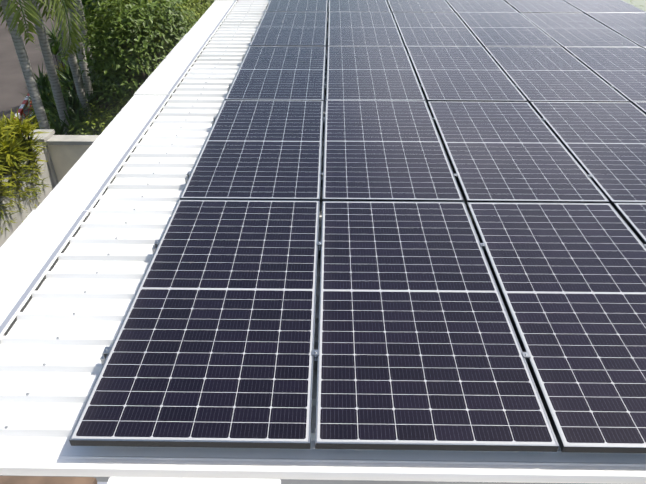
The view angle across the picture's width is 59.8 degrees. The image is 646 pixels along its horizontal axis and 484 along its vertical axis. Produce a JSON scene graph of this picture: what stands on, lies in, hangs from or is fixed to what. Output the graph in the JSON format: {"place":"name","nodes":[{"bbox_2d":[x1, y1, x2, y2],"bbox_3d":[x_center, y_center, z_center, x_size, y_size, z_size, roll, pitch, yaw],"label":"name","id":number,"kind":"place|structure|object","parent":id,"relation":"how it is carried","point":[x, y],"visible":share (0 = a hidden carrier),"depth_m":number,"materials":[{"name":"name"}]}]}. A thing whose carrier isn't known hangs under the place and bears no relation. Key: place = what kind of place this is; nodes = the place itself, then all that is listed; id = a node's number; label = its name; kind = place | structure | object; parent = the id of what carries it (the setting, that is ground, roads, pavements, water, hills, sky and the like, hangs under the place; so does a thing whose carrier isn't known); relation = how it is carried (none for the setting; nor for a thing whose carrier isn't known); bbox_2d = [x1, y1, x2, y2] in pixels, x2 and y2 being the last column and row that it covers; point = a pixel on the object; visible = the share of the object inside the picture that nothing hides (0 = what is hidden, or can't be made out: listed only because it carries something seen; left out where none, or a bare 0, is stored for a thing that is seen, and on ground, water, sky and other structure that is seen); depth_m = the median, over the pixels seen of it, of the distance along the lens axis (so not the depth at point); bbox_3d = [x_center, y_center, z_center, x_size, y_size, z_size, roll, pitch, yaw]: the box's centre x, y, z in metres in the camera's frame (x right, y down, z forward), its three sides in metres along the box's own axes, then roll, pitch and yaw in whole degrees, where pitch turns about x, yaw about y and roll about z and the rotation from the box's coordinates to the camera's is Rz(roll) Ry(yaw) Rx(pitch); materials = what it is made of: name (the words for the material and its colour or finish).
{"place":"outdoors","nodes":[
{"label":"outdoors","id":0,"kind":"place"},
{"bbox_2d":[0,0,95,128],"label":"road","id":1,"kind":"structure","parent":0,"point":[12,84],"depth_m":22.23,"materials":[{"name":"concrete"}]},
{"bbox_2d":[10,94,32,133],"bbox_3d":[-8.298,-3.233,15.700,0.630,1.034,3.400,-7,35,-11],"label":"red-white road barrier","id":2,"kind":"object","parent":1,"relation":"on","point":[23,106],"visible":0.19,"depth_m":15.66,"materials":[{"name":"red paint"}]},
{"bbox_2d":[0,476,96,483],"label":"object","id":3,"kind":"structure","parent":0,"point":[40,480],"depth_m":2.23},
{"bbox_2d":[72,0,198,96],"bbox_3d":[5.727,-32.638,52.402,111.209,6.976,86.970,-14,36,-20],"label":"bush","id":4,"kind":"object","parent":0,"point":[117,54],"visible":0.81,"depth_m":10.65,"materials":[{"name":"green plant"}]},
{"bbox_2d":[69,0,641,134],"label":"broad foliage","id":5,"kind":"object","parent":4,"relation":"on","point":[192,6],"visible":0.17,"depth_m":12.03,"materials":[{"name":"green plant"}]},
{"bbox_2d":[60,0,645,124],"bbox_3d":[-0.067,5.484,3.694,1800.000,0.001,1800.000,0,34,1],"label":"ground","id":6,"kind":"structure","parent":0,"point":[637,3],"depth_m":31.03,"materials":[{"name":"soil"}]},
{"bbox_2d":[0,129,98,247],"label":"garden wall","id":7,"kind":"structure","parent":6,"relation":"on","point":[63,154],"depth_m":10.07,"materials":[{"name":"white paint"}]},
{"bbox_2d":[1,0,120,134],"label":"palm trunks","id":8,"kind":"object","parent":6,"relation":"on","point":[31,84],"visible":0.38,"depth_m":11.23,"materials":[{"name":"grey plant"}]},
{"bbox_2d":[0,0,121,60],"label":"palm fronds","id":9,"kind":"object","parent":8,"relation":"attached to","point":[31,13],"visible":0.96,"depth_m":9.24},
{"bbox_2d":[2,1,148,183],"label":"shrub canes","id":10,"kind":"object","parent":6,"relation":"on","point":[107,105],"visible":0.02,"depth_m":15.77,"materials":[{"name":"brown plant"}]},
{"bbox_2d":[0,108,50,232],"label":"shrub","id":11,"kind":"object","parent":10,"relation":"on","point":[10,144],"visible":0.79,"depth_m":9.14,"materials":[{"name":"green plant"}]},
{"bbox_2d":[21,60,71,128],"bbox_3d":[-7.863,-3.349,15.592,1.481,1.059,9.804,-7,35,-11],"label":"plant","id":12,"kind":"object","parent":10,"relation":"on","point":[35,118],"visible":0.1,"depth_m":16.11,"materials":[{"name":"green plant"}]},
{"bbox_2d":[19,0,153,134],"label":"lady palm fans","id":13,"kind":"object","parent":10,"relation":"attached to","point":[65,82],"visible":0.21,"depth_m":14.54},
{"bbox_2d":[117,1,207,113],"bbox_3d":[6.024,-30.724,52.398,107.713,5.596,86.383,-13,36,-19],"label":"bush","id":14,"kind":"object","parent":6,"relation":"on","point":[146,74],"visible":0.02,"depth_m":13.37,"materials":[{"name":"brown plant"}]},
{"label":"building walls","id":15,"kind":"object","parent":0,"visible":0},
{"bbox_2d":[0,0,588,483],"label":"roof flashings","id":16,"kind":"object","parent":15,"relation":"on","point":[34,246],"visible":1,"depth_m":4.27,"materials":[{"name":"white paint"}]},
{"bbox_2d":[107,477,280,483],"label":"cable trunking","id":17,"kind":"object","parent":16,"relation":"on","point":[134,480],"visible":1,"depth_m":2.21,"materials":[{"name":"white paint"}]},
{"bbox_2d":[0,0,645,483],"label":"roof sheet","id":18,"kind":"object","parent":15,"relation":"on","point":[42,418],"depth_m":2.87,"materials":[{"name":"white paint"}]},
{"bbox_2d":[4,5,250,428],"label":"roof screws","id":19,"kind":"object","parent":18,"relation":"attached to","point":[28,393],"visible":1,"depth_m":3.60,"materials":[{"name":"silver metal"}]},
{"bbox_2d":[69,200,319,448],"bbox_3d":[-0.539,0.280,3.166,1.002,0.043,2.008,1,34,1],"label":"solar panel","id":20,"kind":"object","parent":18,"relation":"on","point":[213,344],"visible":1,"depth_m":2.82,"materials":[{"name":"black glass"}]},
{"bbox_2d":[100,4,645,369],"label":"panel clamps","id":21,"kind":"object","parent":18,"relation":"on","point":[315,353],"visible":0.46,"depth_m":3.56,"materials":[{"name":"silver metal"}]},
{"bbox_2d":[180,100,323,200],"bbox_3d":[-0.509,-0.854,4.847,1.002,0.041,2.008,0,34,1],"label":"solar panel","id":22,"kind":"object","parent":21,"relation":"in","point":[261,150],"visible":1,"depth_m":4.61,"materials":[{"name":"black glass"}]},
{"bbox_2d":[225,46,325,100],"bbox_3d":[-0.478,-1.986,6.530,1.002,0.042,2.008,1,34,1],"label":"solar panel","id":23,"kind":"object","parent":21,"relation":"in","point":[280,72],"visible":0.96,"depth_m":6.37,"materials":[{"name":"black glass"}]},
{"bbox_2d":[250,12,326,45],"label":"solar panel","id":24,"kind":"object","parent":21,"relation":"in","point":[291,28],"visible":0.96,"depth_m":8.08,"materials":[{"name":"black glass"}]},
{"bbox_2d":[265,0,327,11],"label":"solar panel","id":25,"kind":"object","parent":21,"relation":"in","point":[297,5],"visible":0.9,"depth_m":9.38,"materials":[{"name":"glass"}]},
{"bbox_2d":[328,0,390,13],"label":"solar panel","id":26,"kind":"object","parent":21,"relation":"in","point":[358,6],"visible":0.88,"depth_m":9.37,"materials":[{"name":"glass"}]},
{"bbox_2d":[328,12,403,45],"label":"solar panel","id":27,"kind":"object","parent":21,"relation":"in","point":[362,28],"visible":0.92,"depth_m":8.07,"materials":[{"name":"glass"}]},
{"bbox_2d":[326,46,424,100],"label":"solar panel","id":28,"kind":"object","parent":21,"relation":"in","point":[370,72],"visible":0.94,"depth_m":6.36,"materials":[{"name":"glass"}]},
{"bbox_2d":[322,100,462,201],"bbox_3d":[0.513,-0.849,4.836,1.002,0.042,2.008,1,34,1],"label":"solar panel","id":29,"kind":"object","parent":21,"relation":"in","point":[383,150],"visible":0.98,"depth_m":4.59,"materials":[{"name":"glass"}]},
{"bbox_2d":[387,0,453,12],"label":"solar panel","id":30,"kind":"object","parent":21,"relation":"in","point":[419,6],"visible":0.9,"depth_m":9.37,"materials":[{"name":"glass"}]},
{"bbox_2d":[315,201,558,451],"bbox_3d":[0.483,0.289,3.154,1.002,0.042,2.008,0,34,1],"label":"solar panel","id":31,"kind":"object","parent":21,"relation":"in","point":[419,347],"visible":1,"depth_m":2.81,"materials":[{"name":"black glass"}]},
{"bbox_2d":[392,12,481,48],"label":"solar panel","id":32,"kind":"object","parent":21,"relation":"in","point":[433,29],"visible":0.9,"depth_m":8.08,"materials":[{"name":"black glass"}]},
{"bbox_2d":[406,46,526,103],"bbox_3d":[1.570,-1.976,6.507,1.002,0.041,2.008,0,34,1],"label":"solar panel","id":33,"kind":"object","parent":21,"relation":"in","point":[462,73],"visible":1,"depth_m":6.32,"materials":[{"name":"black glass"}]},
{"bbox_2d":[445,0,517,12],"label":"solar panel","id":34,"kind":"object","parent":21,"relation":"in","point":[479,6],"visible":0.83,"depth_m":9.38,"materials":[{"name":"black glass"}]},
{"bbox_2d":[456,12,560,46],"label":"solar panel","id":35,"kind":"object","parent":21,"relation":"in","point":[502,29],"visible":0.9,"depth_m":8.02,"materials":[{"name":"black glass"}]},
{"bbox_2d":[428,101,608,204],"bbox_3d":[1.540,-0.835,4.823,1.002,0.040,2.008,0,34,1],"label":"solar panel","id":36,"kind":"object","parent":21,"relation":"in","point":[507,152],"visible":0.96,"depth_m":4.59,"materials":[{"name":"black glass"}]},
{"bbox_2d":[504,0,582,12],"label":"solar panel","id":37,"kind":"object","parent":21,"relation":"in","point":[540,6],"visible":0.92,"depth_m":9.37,"materials":[{"name":"black glass"}]},
{"bbox_2d":[484,47,628,103],"bbox_3d":[2.592,-1.965,6.493,1.002,0.040,2.008,0,34,1],"label":"solar panel","id":38,"kind":"object","parent":21,"relation":"in","point":[548,74],"visible":0.98,"depth_m":6.30,"materials":[{"name":"black glass"}]},
{"bbox_2d":[521,13,639,47],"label":"solar panel","id":39,"kind":"object","parent":21,"relation":"in","point":[563,30],"visible":0.94,"depth_m":8.03,"materials":[{"name":"black glass"}]},
{"bbox_2d":[530,102,645,205],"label":"solar panel","id":40,"kind":"object","parent":21,"relation":"in","point":[604,143],"visible":0.94,"depth_m":4.85,"materials":[{"name":"black glass"}]},
{"bbox_2d":[563,0,645,13],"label":"solar panel","id":41,"kind":"object","parent":21,"relation":"in","point":[602,6],"visible":0.96,"depth_m":9.36,"materials":[{"name":"black glass"}]},
{"bbox_2d":[564,47,645,102],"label":"solar panel","id":42,"kind":"object","parent":21,"relation":"in","point":[622,70],"visible":0.96,"depth_m":6.60,"materials":[{"name":"black glass"}]},
{"bbox_2d":[585,13,645,47],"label":"solar panel","id":43,"kind":"object","parent":21,"relation":"in","point":[631,27],"visible":0.88,"depth_m":8.37,"materials":[{"name":"black glass"}]},
{"bbox_2d":[613,203,645,244],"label":"solar panel","id":44,"kind":"object","parent":21,"relation":"in","point":[633,216],"visible":0.9,"depth_m":3.81,"materials":[{"name":"glass"}]},
{"bbox_2d":[632,102,645,113],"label":"solar panel","id":45,"kind":"object","parent":21,"relation":"in","point":[641,106],"visible":0.65,"depth_m":5.54,"materials":[{"name":"black glass"}]},
{"bbox_2d":[467,202,645,452],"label":"solar panel","id":46,"kind":"object","parent":18,"relation":"on","point":[570,279],"visible":1,"depth_m":3.02,"materials":[{"name":"black glass"}]}
]}

